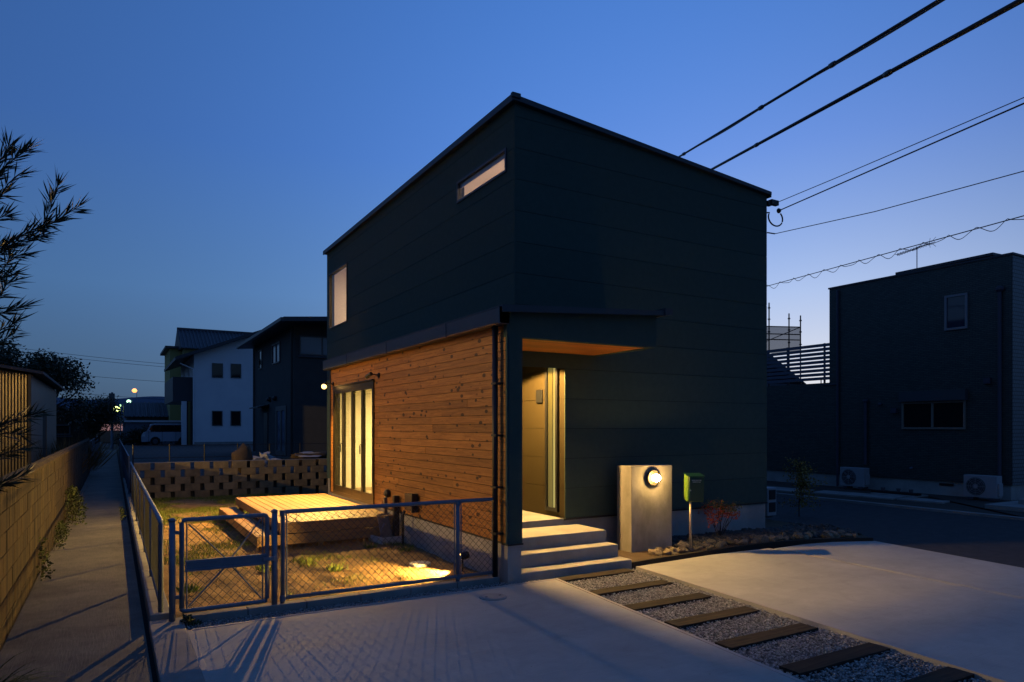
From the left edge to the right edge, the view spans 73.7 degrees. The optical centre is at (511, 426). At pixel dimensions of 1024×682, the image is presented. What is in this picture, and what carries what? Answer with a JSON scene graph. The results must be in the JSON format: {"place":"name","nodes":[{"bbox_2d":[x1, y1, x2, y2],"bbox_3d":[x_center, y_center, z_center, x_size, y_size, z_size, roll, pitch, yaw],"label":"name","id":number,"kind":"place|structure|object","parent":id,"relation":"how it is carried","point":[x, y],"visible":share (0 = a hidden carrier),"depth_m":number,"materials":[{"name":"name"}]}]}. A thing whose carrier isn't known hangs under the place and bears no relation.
{"place":"outdoors","nodes":[
{"label":"outdoors","id":0,"kind":"place"},
{"bbox_2d":[56,404,86,450],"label":"tree","id":1,"kind":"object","parent":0,"point":[68,432],"depth_m":40.81,"materials":[{"name":"grey"}]},
{"bbox_2d":[56,425,69,434],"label":"window","id":2,"kind":"structure","parent":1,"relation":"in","point":[65,430],"depth_m":40.68,"materials":[{"name":"grey"}]},
{"bbox_2d":[0,449,152,681],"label":"path","id":3,"kind":"structure","parent":0,"point":[80,615],"depth_m":7.38,"materials":[{"name":"concrete"}]},
{"bbox_2d":[0,649,74,681],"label":"grass clump","id":4,"kind":"object","parent":3,"relation":"on","point":[23,677],"visible":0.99,"depth_m":5.13,"materials":[{"name":"green plant"}]},
{"bbox_2d":[36,537,55,579],"bbox_3d":[-6.154,1.707,8.990,0.218,0.548,0.584,0,0,-30],"label":"weed","id":5,"kind":"object","parent":3,"relation":"on","point":[46,557],"depth_m":8.93,"materials":[{"name":"green plant"}]},
{"bbox_2d":[51,520,71,550],"bbox_3d":[-7.847,1.821,11.895,0.205,0.313,2.575,0,0,-30],"label":"weed","id":6,"kind":"object","parent":3,"relation":"on","point":[62,528],"depth_m":11.60,"materials":[{"name":"green plant"}]},
{"bbox_2d":[63,484,88,526],"bbox_3d":[-9.326,1.636,14.631,0.460,0.755,2.923,0,0,-30],"label":"weed","id":7,"kind":"object","parent":3,"relation":"on","point":[74,497],"depth_m":14.19,"materials":[{"name":"green plant"}]},
{"bbox_2d":[90,436,99,469],"bbox_3d":[-24.810,1.294,40.697,0.050,1.352,26.450,0,0,-30],"label":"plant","id":8,"kind":"object","parent":3,"relation":"on","point":[94,447],"visible":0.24,"depth_m":36.90,"materials":[{"name":"plant"}]},
{"bbox_2d":[56,396,164,419],"bbox_3d":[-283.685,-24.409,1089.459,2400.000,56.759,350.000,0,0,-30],"label":"hills","id":9,"kind":"structure","parent":0,"point":[154,399],"depth_m":818.88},
{"bbox_2d":[90,443,148,627],"bbox_3d":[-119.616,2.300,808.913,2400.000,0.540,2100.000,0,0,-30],"label":"ground","id":10,"kind":"structure","parent":0,"point":[116,448],"depth_m":32.81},
{"bbox_2d":[0,438,89,650],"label":"block wall","id":11,"kind":"structure","parent":10,"relation":"on","point":[31,512],"depth_m":8.17,"materials":[{"name":"brown"}]},
{"bbox_2d":[109,392,114,449],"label":"utility pole","id":12,"kind":"object","parent":10,"relation":"on","point":[112,394],"visible":0.47,"depth_m":59.94,"materials":[{"name":"concrete"}]},
{"bbox_2d":[119,439,129,493],"bbox_3d":[-18.270,1.391,32.010,0.040,1.157,30.040,0,0,-30],"label":"path fence","id":13,"kind":"object","parent":10,"relation":"on","point":[124,456],"visible":0.96,"depth_m":24.23,"materials":[{"name":"metal"}]},
{"bbox_2d":[116,450,157,681],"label":"drain channel","id":14,"kind":"object","parent":10,"relation":"on","point":[152,662],"visible":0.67,"depth_m":7.55,"materials":[{"name":"black"}]},
{"bbox_2d":[123,478,168,623],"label":"fence kerb","id":15,"kind":"structure","parent":10,"relation":"on","point":[151,601],"depth_m":8.60,"materials":[{"name":"concrete"}]},
{"bbox_2d":[130,462,162,611],"bbox_3d":[-6.964,1.426,12.736,0.050,0.989,13.559,0,0,-30],"label":"chain link fence","id":16,"kind":"object","parent":15,"relation":"on","point":[149,519],"visible":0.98,"depth_m":8.55,"materials":[{"name":"metal"}]},
{"bbox_2d":[149,617,204,681],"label":"kerb","id":17,"kind":"structure","parent":10,"relation":"on","point":[175,658],"depth_m":5.81,"materials":[{"name":"concrete"}]},
{"bbox_2d":[180,613,201,627],"bbox_3d":[-3.170,1.912,6.740,0.214,0.171,0.229,0,0,-30],"label":"kerb weed","id":18,"kind":"object","parent":10,"relation":"on","point":[188,618],"visible":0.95,"depth_m":6.72,"materials":[{"name":"green plant"}]},
{"bbox_2d":[134,458,327,497],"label":"screen block wall","id":19,"kind":"structure","parent":10,"relation":"on","point":[236,477],"depth_m":19.44,"materials":[{"name":"concrete"}]},
{"bbox_2d":[184,576,499,627],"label":"fence kerb","id":20,"kind":"structure","parent":10,"relation":"on","point":[238,612],"depth_m":7.55,"materials":[{"name":"concrete"}]},
{"bbox_2d":[280,497,492,603],"bbox_3d":[-1.333,1.429,7.950,2.654,1.082,0.064,0,0,-30],"label":"chain link fence","id":21,"kind":"object","parent":20,"relation":"on","point":[458,575],"visible":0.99,"depth_m":7.86,"materials":[{"name":"metal"}]},
{"bbox_2d":[169,509,277,621],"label":"garden gate","id":22,"kind":"structure","parent":21,"relation":"attached to","point":[221,563],"depth_m":6.96,"materials":[{"name":"metal"}]},
{"bbox_2d":[186,579,540,628],"bbox_3d":[-1.405,1.968,7.683,4.099,0.053,0.295,0,0,-30],"label":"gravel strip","id":23,"kind":"object","parent":10,"relation":"on","point":[254,617],"visible":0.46,"depth_m":7.38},
{"bbox_2d":[322,91,782,584],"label":"modern house","id":24,"kind":"structure","parent":10,"relation":"on","point":[543,321],"depth_m":11.17,"materials":[{"name":"metal"}]},
{"bbox_2d":[329,262,347,329],"bbox_3d":[-4.541,-3.400,17.930,0.092,1.500,1.630,0,0,-30],"label":"window","id":25,"kind":"structure","parent":24,"relation":"in","point":[331,326],"depth_m":18.59,"materials":[{"name":"black metal"}]},
{"bbox_2d":[332,379,375,504],"bbox_3d":[-3.250,0.290,13.941,0.170,2.360,2.700,0,0,-30],"label":"folding door","id":26,"kind":"structure","parent":24,"relation":"in","point":[361,495],"depth_m":13.90,"materials":[{"name":"brown metal"}]},
{"bbox_2d":[456,147,506,203],"bbox_3d":[-0.484,-4.010,10.994,0.092,0.360,1.700,0,0,-30],"label":"window","id":27,"kind":"structure","parent":24,"relation":"in","point":[459,198],"depth_m":10.98,"materials":[{"name":"metal"}]},
{"bbox_2d":[545,368,558,511],"bbox_3d":[0.631,0.150,10.783,0.040,2.360,0.350,0,0,-30],"label":"window","id":28,"kind":"structure","parent":24,"relation":"in","point":[551,374],"depth_m":10.79,"materials":[{"name":"glass"}]},
{"bbox_2d":[768,215,1023,288],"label":"messenger cable","id":29,"kind":"object","parent":24,"relation":"attached to","point":[905,249],"visible":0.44,"depth_m":14.57,"materials":[{"name":"black metal"}]},
{"bbox_2d":[775,171,1023,233],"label":"service cable","id":30,"kind":"object","parent":24,"relation":"attached to","point":[907,202],"visible":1,"depth_m":10.45,"materials":[{"name":"rubber"}]},
{"bbox_2d":[779,103,1023,210],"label":"service cable","id":31,"kind":"object","parent":24,"relation":"attached to","point":[911,152],"visible":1,"depth_m":9.62,"materials":[{"name":"rubber"}]},
{"bbox_2d":[779,97,1023,201],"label":"service cable","id":32,"kind":"object","parent":24,"relation":"attached to","point":[908,146],"visible":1,"depth_m":10.45,"materials":[{"name":"rubber"}]},
{"bbox_2d":[618,519,866,569],"bbox_3d":[1.286,1.995,15.586,5.460,0.150,11.700,0,0,-30],"label":"planting bed","id":33,"kind":"object","parent":10,"relation":"on","point":[637,556],"visible":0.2,"depth_m":10.51,"materials":[{"name":"soil"}]},
{"bbox_2d":[617,464,671,552],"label":"concrete pillar","id":34,"kind":"structure","parent":33,"relation":"on","point":[644,507],"depth_m":10.58,"materials":[{"name":"beige concrete"}]},
{"bbox_2d":[684,473,704,547],"bbox_3d":[2.807,1.369,10.509,0.260,1.302,0.260,0,0,-3],"label":"mailbox","id":35,"kind":"object","parent":33,"relation":"on","point":[693,487],"visible":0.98,"depth_m":10.42,"materials":[{"name":"green metal"}]},
{"bbox_2d":[688,477,703,500],"bbox_3d":[2.812,0.953,10.419,0.224,0.365,0.056,0,0,-3],"label":"door","id":36,"kind":"structure","parent":35,"relation":"in","point":[697,493],"depth_m":10.40,"materials":[{"name":"green metal"}]},
{"bbox_2d":[697,496,743,535],"bbox_3d":[3.554,1.553,11.657,0.699,0.742,0.734,0,0,-30],"label":"red leaved shrub","id":37,"kind":"object","parent":33,"relation":"on","point":[723,510],"visible":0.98,"depth_m":11.65,"materials":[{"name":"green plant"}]},
{"bbox_2d":[672,522,861,547],"bbox_3d":[4.286,1.867,11.710,3.880,0.183,1.447,0,0,-30],"label":"crushed stone","id":38,"kind":"object","parent":33,"relation":"on","point":[790,528],"visible":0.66,"depth_m":11.97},
{"bbox_2d":[632,537,872,568],"bbox_3d":[3.833,1.948,10.815,4.976,0.105,0.471,0,0,-25],"label":"bed edging","id":39,"kind":"object","parent":10,"relation":"on","point":[764,545],"visible":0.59,"depth_m":10.93,"materials":[{"name":"grey"}]},
{"bbox_2d":[776,493,1023,520],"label":"kerb","id":40,"kind":"structure","parent":10,"relation":"on","point":[924,508],"depth_m":16.23,"materials":[{"name":"concrete"}]},
{"bbox_2d":[164,330,259,444],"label":"white house","id":41,"kind":"structure","parent":0,"point":[210,390],"depth_m":50.91,"materials":[{"name":"paint"}]},
{"bbox_2d":[212,363,222,377],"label":"window","id":42,"kind":"structure","parent":41,"relation":"in","point":[217,368],"depth_m":50.83,"materials":[{"name":"grey"}]},
{"bbox_2d":[212,411,222,425],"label":"window","id":43,"kind":"structure","parent":41,"relation":"in","point":[217,416],"depth_m":50.83,"materials":[{"name":"grey"}]},
{"bbox_2d":[231,364,240,377],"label":"window","id":44,"kind":"structure","parent":41,"relation":"in","point":[235,368],"depth_m":51.46,"materials":[{"name":"grey"}]},
{"bbox_2d":[231,411,240,425],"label":"window","id":45,"kind":"structure","parent":41,"relation":"in","point":[235,415],"depth_m":51.46,"materials":[{"name":"grey"}]},
{"bbox_2d":[117,439,325,498],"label":"parking ground","id":46,"kind":"structure","parent":0,"point":[211,449],"depth_m":30.43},
{"bbox_2d":[123,401,168,419],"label":"tiled building","id":47,"kind":"structure","parent":46,"relation":"on","point":[145,411],"depth_m":65.43,"materials":[{"name":"grey tile"}]},
{"bbox_2d":[112,425,180,445],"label":"hedge","id":48,"kind":"object","parent":46,"relation":"on","point":[133,437],"visible":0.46,"depth_m":51.17,"materials":[{"name":"green plant"}]},
{"bbox_2d":[121,420,180,443],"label":"carport","id":49,"kind":"object","parent":46,"relation":"on","point":[130,424],"visible":0.25,"depth_m":55.90,"materials":[{"name":"grey"}]},
{"bbox_2d":[141,423,180,444],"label":"parked van","id":50,"kind":"object","parent":46,"relation":"on","point":[166,431],"visible":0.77,"depth_m":50.15,"materials":[{"name":"silver metal"}]},
{"bbox_2d":[160,346,181,419],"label":"yellow house","id":51,"kind":"structure","parent":46,"relation":"on","point":[170,353],"depth_m":64.16,"materials":[{"name":"beige"}]},
{"bbox_2d":[175,327,251,353],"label":"tiled gable house","id":52,"kind":"structure","parent":46,"relation":"on","point":[187,340],"depth_m":65.02,"materials":[{"name":"grey"}]},
{"bbox_2d":[132,443,326,472],"bbox_3d":[-8.128,0.945,21.491,6.681,0.850,0.036,0,0,-30],"label":"lot fence","id":53,"kind":"object","parent":46,"relation":"on","point":[237,444],"visible":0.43,"depth_m":20.77,"materials":[{"name":"black metal"}]},
{"bbox_2d":[231,443,252,472],"bbox_3d":[-8.062,0.975,20.345,0.607,0.991,0.763,0,0,-30],"label":"soil heap","id":54,"kind":"object","parent":46,"relation":"on","point":[243,452],"visible":0.56,"depth_m":20.25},
{"bbox_2d":[252,452,277,467],"bbox_3d":[-7.401,0.991,20.525,0.905,0.485,0.662,0,0,-30],"label":"crumpled sheet","id":55,"kind":"object","parent":46,"relation":"on","point":[266,456],"visible":0.61,"depth_m":20.32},
{"bbox_2d":[281,451,326,466],"bbox_3d":[-6.407,0.998,21.283,1.759,0.471,0.666,0,0,-26],"label":"covered heap","id":56,"kind":"object","parent":46,"relation":"on","point":[323,454],"visible":0.38,"depth_m":20.98,"materials":[{"name":"soil"}]},
{"bbox_2d":[296,451,321,456],"bbox_3d":[-6.192,0.883,21.253,1.273,0.227,0.704,0,0,-30],"label":"crumpled sheet","id":57,"kind":"object","parent":56,"relation":"on","point":[309,452],"visible":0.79,"depth_m":21.03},
{"bbox_2d":[236,316,327,456],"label":"dark house","id":58,"kind":"structure","parent":0,"point":[289,407],"depth_m":30.69,"materials":[{"name":"grey"}]},
{"bbox_2d":[258,349,261,369],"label":"window","id":59,"kind":"structure","parent":58,"relation":"in","point":[260,351],"depth_m":36.83,"materials":[{"name":"grey"}]},
{"bbox_2d":[264,413,267,451],"bbox_3d":[-12.774,0.320,35.456,0.050,2.100,1.000,0,0,-30],"label":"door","id":60,"kind":"structure","parent":58,"relation":"in","point":[265,414],"depth_m":35.34,"materials":[{"name":"black metal"}]},
{"bbox_2d":[272,341,279,364],"bbox_3d":[-11.482,-3.580,33.258,0.080,1.000,1.800,0,0,-30],"label":"window","id":61,"kind":"structure","parent":58,"relation":"in","point":[276,346],"depth_m":33.22,"materials":[{"name":"glass"}]},
{"bbox_2d":[275,405,286,454],"bbox_3d":[-10.914,0.185,32.286,0.080,2.330,2.250,0,0,-30],"label":"window","id":62,"kind":"structure","parent":58,"relation":"in","point":[280,411],"depth_m":32.19,"materials":[{"name":"grey"}]},
{"bbox_2d":[299,335,326,355],"bbox_3d":[-8.507,-3.605,30.607,2.000,0.850,0.080,0,0,-30],"label":"window","id":63,"kind":"structure","parent":58,"relation":"in","point":[308,345],"depth_m":30.39,"materials":[{"name":"grey"}]},
{"bbox_2d":[152,493,413,594],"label":"lawn grass","id":64,"kind":"structure","parent":0,"point":[199,509],"depth_m":12.96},
{"bbox_2d":[156,493,488,617],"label":"yard ground","id":65,"kind":"structure","parent":0,"point":[190,503],"depth_m":9.31,"materials":[{"name":"soil"}]},
{"bbox_2d":[176,581,204,594],"bbox_3d":[-3.772,1.871,7.953,0.339,0.137,0.297,0,0,-9],"label":"weed","id":66,"kind":"object","parent":65,"relation":"on","point":[196,588],"visible":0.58,"depth_m":7.97,"materials":[{"name":"green plant"}]},
{"bbox_2d":[219,493,392,547],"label":"timber deck","id":67,"kind":"structure","parent":65,"relation":"on","point":[261,504],"depth_m":11.69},
{"bbox_2d":[164,514,476,613],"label":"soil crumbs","id":68,"kind":"object","parent":65,"relation":"on","point":[294,566],"visible":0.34,"depth_m":9.38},
{"bbox_2d":[326,563,345,571],"bbox_3d":[-2.367,1.878,9.128,0.290,0.124,0.329,0,0,-43],"label":"weed","id":69,"kind":"object","parent":65,"relation":"on","point":[336,568],"visible":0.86,"depth_m":9.14,"materials":[{"name":"green plant"}]},
{"bbox_2d":[368,533,404,544],"bbox_3d":[-2.094,1.890,11.559,0.500,0.120,0.500,0,0,-38],"label":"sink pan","id":70,"kind":"object","parent":65,"relation":"on","point":[377,538],"visible":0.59,"depth_m":11.35,"materials":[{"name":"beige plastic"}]},
{"bbox_2d":[377,513,392,537],"bbox_3d":[-2.145,1.697,11.520,0.164,0.452,0.427,0,0,32],"label":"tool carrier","id":71,"kind":"object","parent":70,"relation":"in","point":[385,523],"visible":0.72,"depth_m":11.53,"materials":[{"name":"grey"}]},
{"bbox_2d":[409,561,430,566],"bbox_3d":[-1.293,1.927,9.595,0.300,0.046,0.300,0,0,-30],"label":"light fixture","id":72,"kind":"object","parent":65,"relation":"on","point":[425,563],"visible":0.9,"depth_m":9.52,"materials":[{"name":"beige plastic"}]},
{"bbox_2d":[187,578,804,681],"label":"driveway","id":73,"kind":"structure","parent":0,"point":[554,630],"depth_m":6.05,"materials":[{"name":"concrete"}]},
{"bbox_2d":[479,593,506,600],"bbox_3d":[-0.214,1.947,7.770,0.320,0.046,0.320,0,0,-30],"label":"manhole cover","id":74,"kind":"object","parent":73,"relation":"on","point":[493,596],"visible":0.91,"depth_m":7.75,"materials":[{"name":"metal"}]},
{"bbox_2d":[0,0,1023,399],"label":"sky","id":75,"kind":"structure","parent":0,"point":[218,148],"materials":[{"name":"blue"}]},
{"bbox_2d":[577,576,971,681],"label":"gravel bed","id":76,"kind":"object","parent":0,"point":[867,667],"depth_m":6.20,"materials":[{"name":"gravel"}]},
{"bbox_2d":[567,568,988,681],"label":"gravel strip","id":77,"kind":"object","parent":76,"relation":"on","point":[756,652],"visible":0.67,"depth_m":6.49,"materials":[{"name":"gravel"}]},
{"bbox_2d":[557,568,634,581],"bbox_3d":[1.111,1.974,9.031,1.160,0.052,0.199,0,0,-30],"label":"sleeper","id":78,"kind":"object","parent":77,"relation":"on","point":[573,578],"visible":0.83,"depth_m":9.00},
{"bbox_2d":[589,580,672,596],"bbox_3d":[1.440,1.974,8.320,1.210,0.052,0.200,0,0,-30],"label":"sleeper","id":79,"kind":"object","parent":77,"relation":"on","point":[624,588],"visible":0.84,"depth_m":8.28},
{"bbox_2d":[623,593,711,611],"bbox_3d":[1.757,1.974,7.659,1.150,0.052,0.200,0,0,-30],"label":"sleeper","id":80,"kind":"object","parent":77,"relation":"on","point":[669,601],"visible":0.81,"depth_m":7.62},
{"bbox_2d":[664,606,759,628],"bbox_3d":[2.079,1.974,7.049,1.170,0.052,0.199,0,0,-30],"label":"sleeper","id":81,"kind":"object","parent":77,"relation":"on","point":[695,620],"visible":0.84,"depth_m":6.99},
{"bbox_2d":[715,623,817,651],"bbox_3d":[2.404,1.975,6.403,1.200,0.051,0.201,0,0,-30],"label":"sleeper","id":82,"kind":"object","parent":77,"relation":"on","point":[759,638],"visible":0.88,"depth_m":6.35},
{"bbox_2d":[779,642,889,678],"bbox_3d":[2.754,1.974,5.786,1.220,0.052,0.199,0,0,-30],"label":"sleeper","id":83,"kind":"object","parent":77,"relation":"on","point":[818,663],"visible":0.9,"depth_m":5.72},
{"bbox_2d":[903,667,973,681],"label":"sleeper","id":84,"kind":"object","parent":77,"relation":"on","point":[948,674],"visible":1,"depth_m":5.33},
{"bbox_2d":[767,303,805,385],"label":"scaffolded house","id":85,"kind":"structure","parent":0,"point":[780,337],"depth_m":30.03,"materials":[{"name":"grey"}]},
{"bbox_2d":[679,0,944,156],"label":"power cable","id":86,"kind":"object","parent":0,"point":[897,26],"visible":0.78,"depth_m":9.47,"materials":[{"name":"rubber"}]},
{"bbox_2d":[636,548,1023,681],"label":"driveway","id":87,"kind":"structure","parent":0,"point":[978,633],"depth_m":7.49,"materials":[{"name":"concrete"}]},
{"bbox_2d":[711,0,1023,169],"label":"power cable","id":88,"kind":"object","parent":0,"point":[986,19],"visible":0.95,"depth_m":8.53,"materials":[{"name":"rubber"}]},
{"bbox_2d":[765,495,1023,567],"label":"road","id":89,"kind":"structure","parent":0,"point":[996,540],"depth_m":13.48,"materials":[{"name":"asphalt"}]},
{"bbox_2d":[765,487,775,517],"bbox_3d":[5.230,1.600,14.631,0.326,0.640,0.852,0,0,-30],"label":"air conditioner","id":90,"kind":"object","parent":89,"relation":"on","point":[770,508],"visible":0.31,"depth_m":14.25,"materials":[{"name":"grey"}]},
{"bbox_2d":[778,451,827,516],"bbox_3d":[6.362,1.263,14.961,1.004,1.455,1.154,0,0,28],"label":"young tree","id":91,"kind":"object","parent":89,"relation":"on","point":[801,482],"visible":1,"depth_m":14.96,"materials":[{"name":"green plant"}]},
{"bbox_2d":[767,481,1023,516],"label":"neighbour yard","id":92,"kind":"structure","parent":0,"point":[959,503],"depth_m":17.96,"materials":[{"name":"soil"}]},
{"bbox_2d":[767,486,814,492],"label":"paving slab","id":93,"kind":"structure","parent":92,"relation":"on","point":[783,489],"depth_m":20.67,"materials":[{"name":"concrete"}]},
{"bbox_2d":[840,467,869,488],"bbox_3d":[10.595,1.580,21.095,0.326,0.640,0.852,0,0,-30],"label":"air conditioner","id":94,"kind":"object","parent":92,"relation":"on","point":[852,477],"visible":1,"depth_m":20.95,"materials":[{"name":"grey"}]},
{"bbox_2d":[812,490,905,499],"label":"paving slab","id":95,"kind":"structure","parent":92,"relation":"on","point":[863,495],"depth_m":19.15,"materials":[{"name":"concrete"}]},
{"bbox_2d":[767,252,1023,500],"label":"dark tiled house","id":96,"kind":"structure","parent":92,"relation":"on","point":[922,391],"depth_m":20.01,"materials":[{"name":"tile"}]},
{"bbox_2d":[895,237,935,267],"bbox_3d":[12.010,-5.022,20.285,0.240,0.984,1.133,0,0,-30],"label":"tv antenna","id":97,"kind":"object","parent":96,"relation":"on","point":[901,253],"visible":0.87,"depth_m":20.27,"materials":[{"name":"metal"}]},
{"bbox_2d":[899,389,967,428],"bbox_3d":[12.027,-0.480,19.533,0.190,1.100,1.830,0,0,-30],"label":"window","id":98,"kind":"structure","parent":96,"relation":"in","point":[936,412],"depth_m":19.50,"materials":[{"name":"glass"}]},
{"bbox_2d":[944,292,967,330],"bbox_3d":[12.385,-3.200,19.030,0.080,0.980,0.600,0,0,-30],"label":"window","id":99,"kind":"structure","parent":96,"relation":"in","point":[956,305],"depth_m":19.03,"materials":[{"name":"grey"}]},
{"bbox_2d":[870,492,927,497],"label":"paving slab","id":100,"kind":"structure","parent":92,"relation":"on","point":[901,495],"depth_m":18.96,"materials":[{"name":"concrete"}]},
{"bbox_2d":[897,497,949,503],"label":"paving slab","id":101,"kind":"structure","parent":92,"relation":"on","point":[914,499],"depth_m":17.66,"materials":[{"name":"concrete"}]},
{"bbox_2d":[964,474,1002,500],"bbox_3d":[12.412,1.600,17.987,0.326,0.640,0.852,0,0,-30],"label":"air conditioner","id":102,"kind":"object","parent":92,"relation":"on","point":[990,487],"visible":1,"depth_m":17.85,"materials":[{"name":"grey"}]},
{"bbox_2d":[985,498,1023,511],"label":"entrance steps","id":103,"kind":"structure","parent":92,"relation":"on","point":[1017,505],"depth_m":15.95,"materials":[{"name":"concrete"}]},
{"bbox_2d":[774,541,1023,597],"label":"driveway","id":104,"kind":"structure","parent":0,"point":[977,574],"depth_m":9.72,"materials":[{"name":"concrete"}]},
{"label":"neighbour ground","id":105,"kind":"structure","parent":0,"visible":0},
{"bbox_2d":[0,364,65,476],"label":"corrugated shed","id":106,"kind":"structure","parent":105,"relation":"on","point":[21,389],"depth_m":19.91,"materials":[{"name":"metal"}]},
{"bbox_2d":[43,413,45,457],"bbox_3d":[-16.466,0.670,23.971,0.040,2.400,1.700,0,0,-30],"label":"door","id":107,"kind":"structure","parent":106,"relation":"in","point":[44,417],"depth_m":24.24,"materials":[{"name":"grey"}]},
{"bbox_2d":[0,128,92,492],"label":"needle leaved shrub","id":108,"kind":"object","parent":105,"relation":"on","point":[7,245],"visible":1,"depth_m":3.58,"materials":[{"name":"green plant"}]},
{"bbox_2d":[0,335,98,428],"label":"broadleaf tree","id":109,"kind":"object","parent":105,"relation":"on","point":[62,375],"visible":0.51,"depth_m":30.53,"materials":[{"name":"green plant"}]},
{"bbox_2d":[36,438,97,473],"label":"dry weeds","id":110,"kind":"object","parent":105,"relation":"on","point":[83,462],"visible":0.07,"depth_m":21.95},
{"bbox_2d":[50,429,120,470],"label":"dry weeds","id":111,"kind":"object","parent":105,"relation":"on","point":[95,464],"visible":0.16,"depth_m":27.73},
{"bbox_2d":[69,393,128,454],"bbox_3d":[-23.336,0.015,38.472,3.019,3.958,2.976,0,0,-30],"label":"broadleaf tree","id":112,"kind":"object","parent":105,"relation":"on","point":[108,413],"visible":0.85,"depth_m":38.12,"materials":[{"name":"green plant"}]},
{"bbox_2d":[96,422,122,442],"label":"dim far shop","id":113,"kind":"structure","parent":105,"relation":"on","point":[107,434],"depth_m":84.93,"materials":[{"name":"grey"}]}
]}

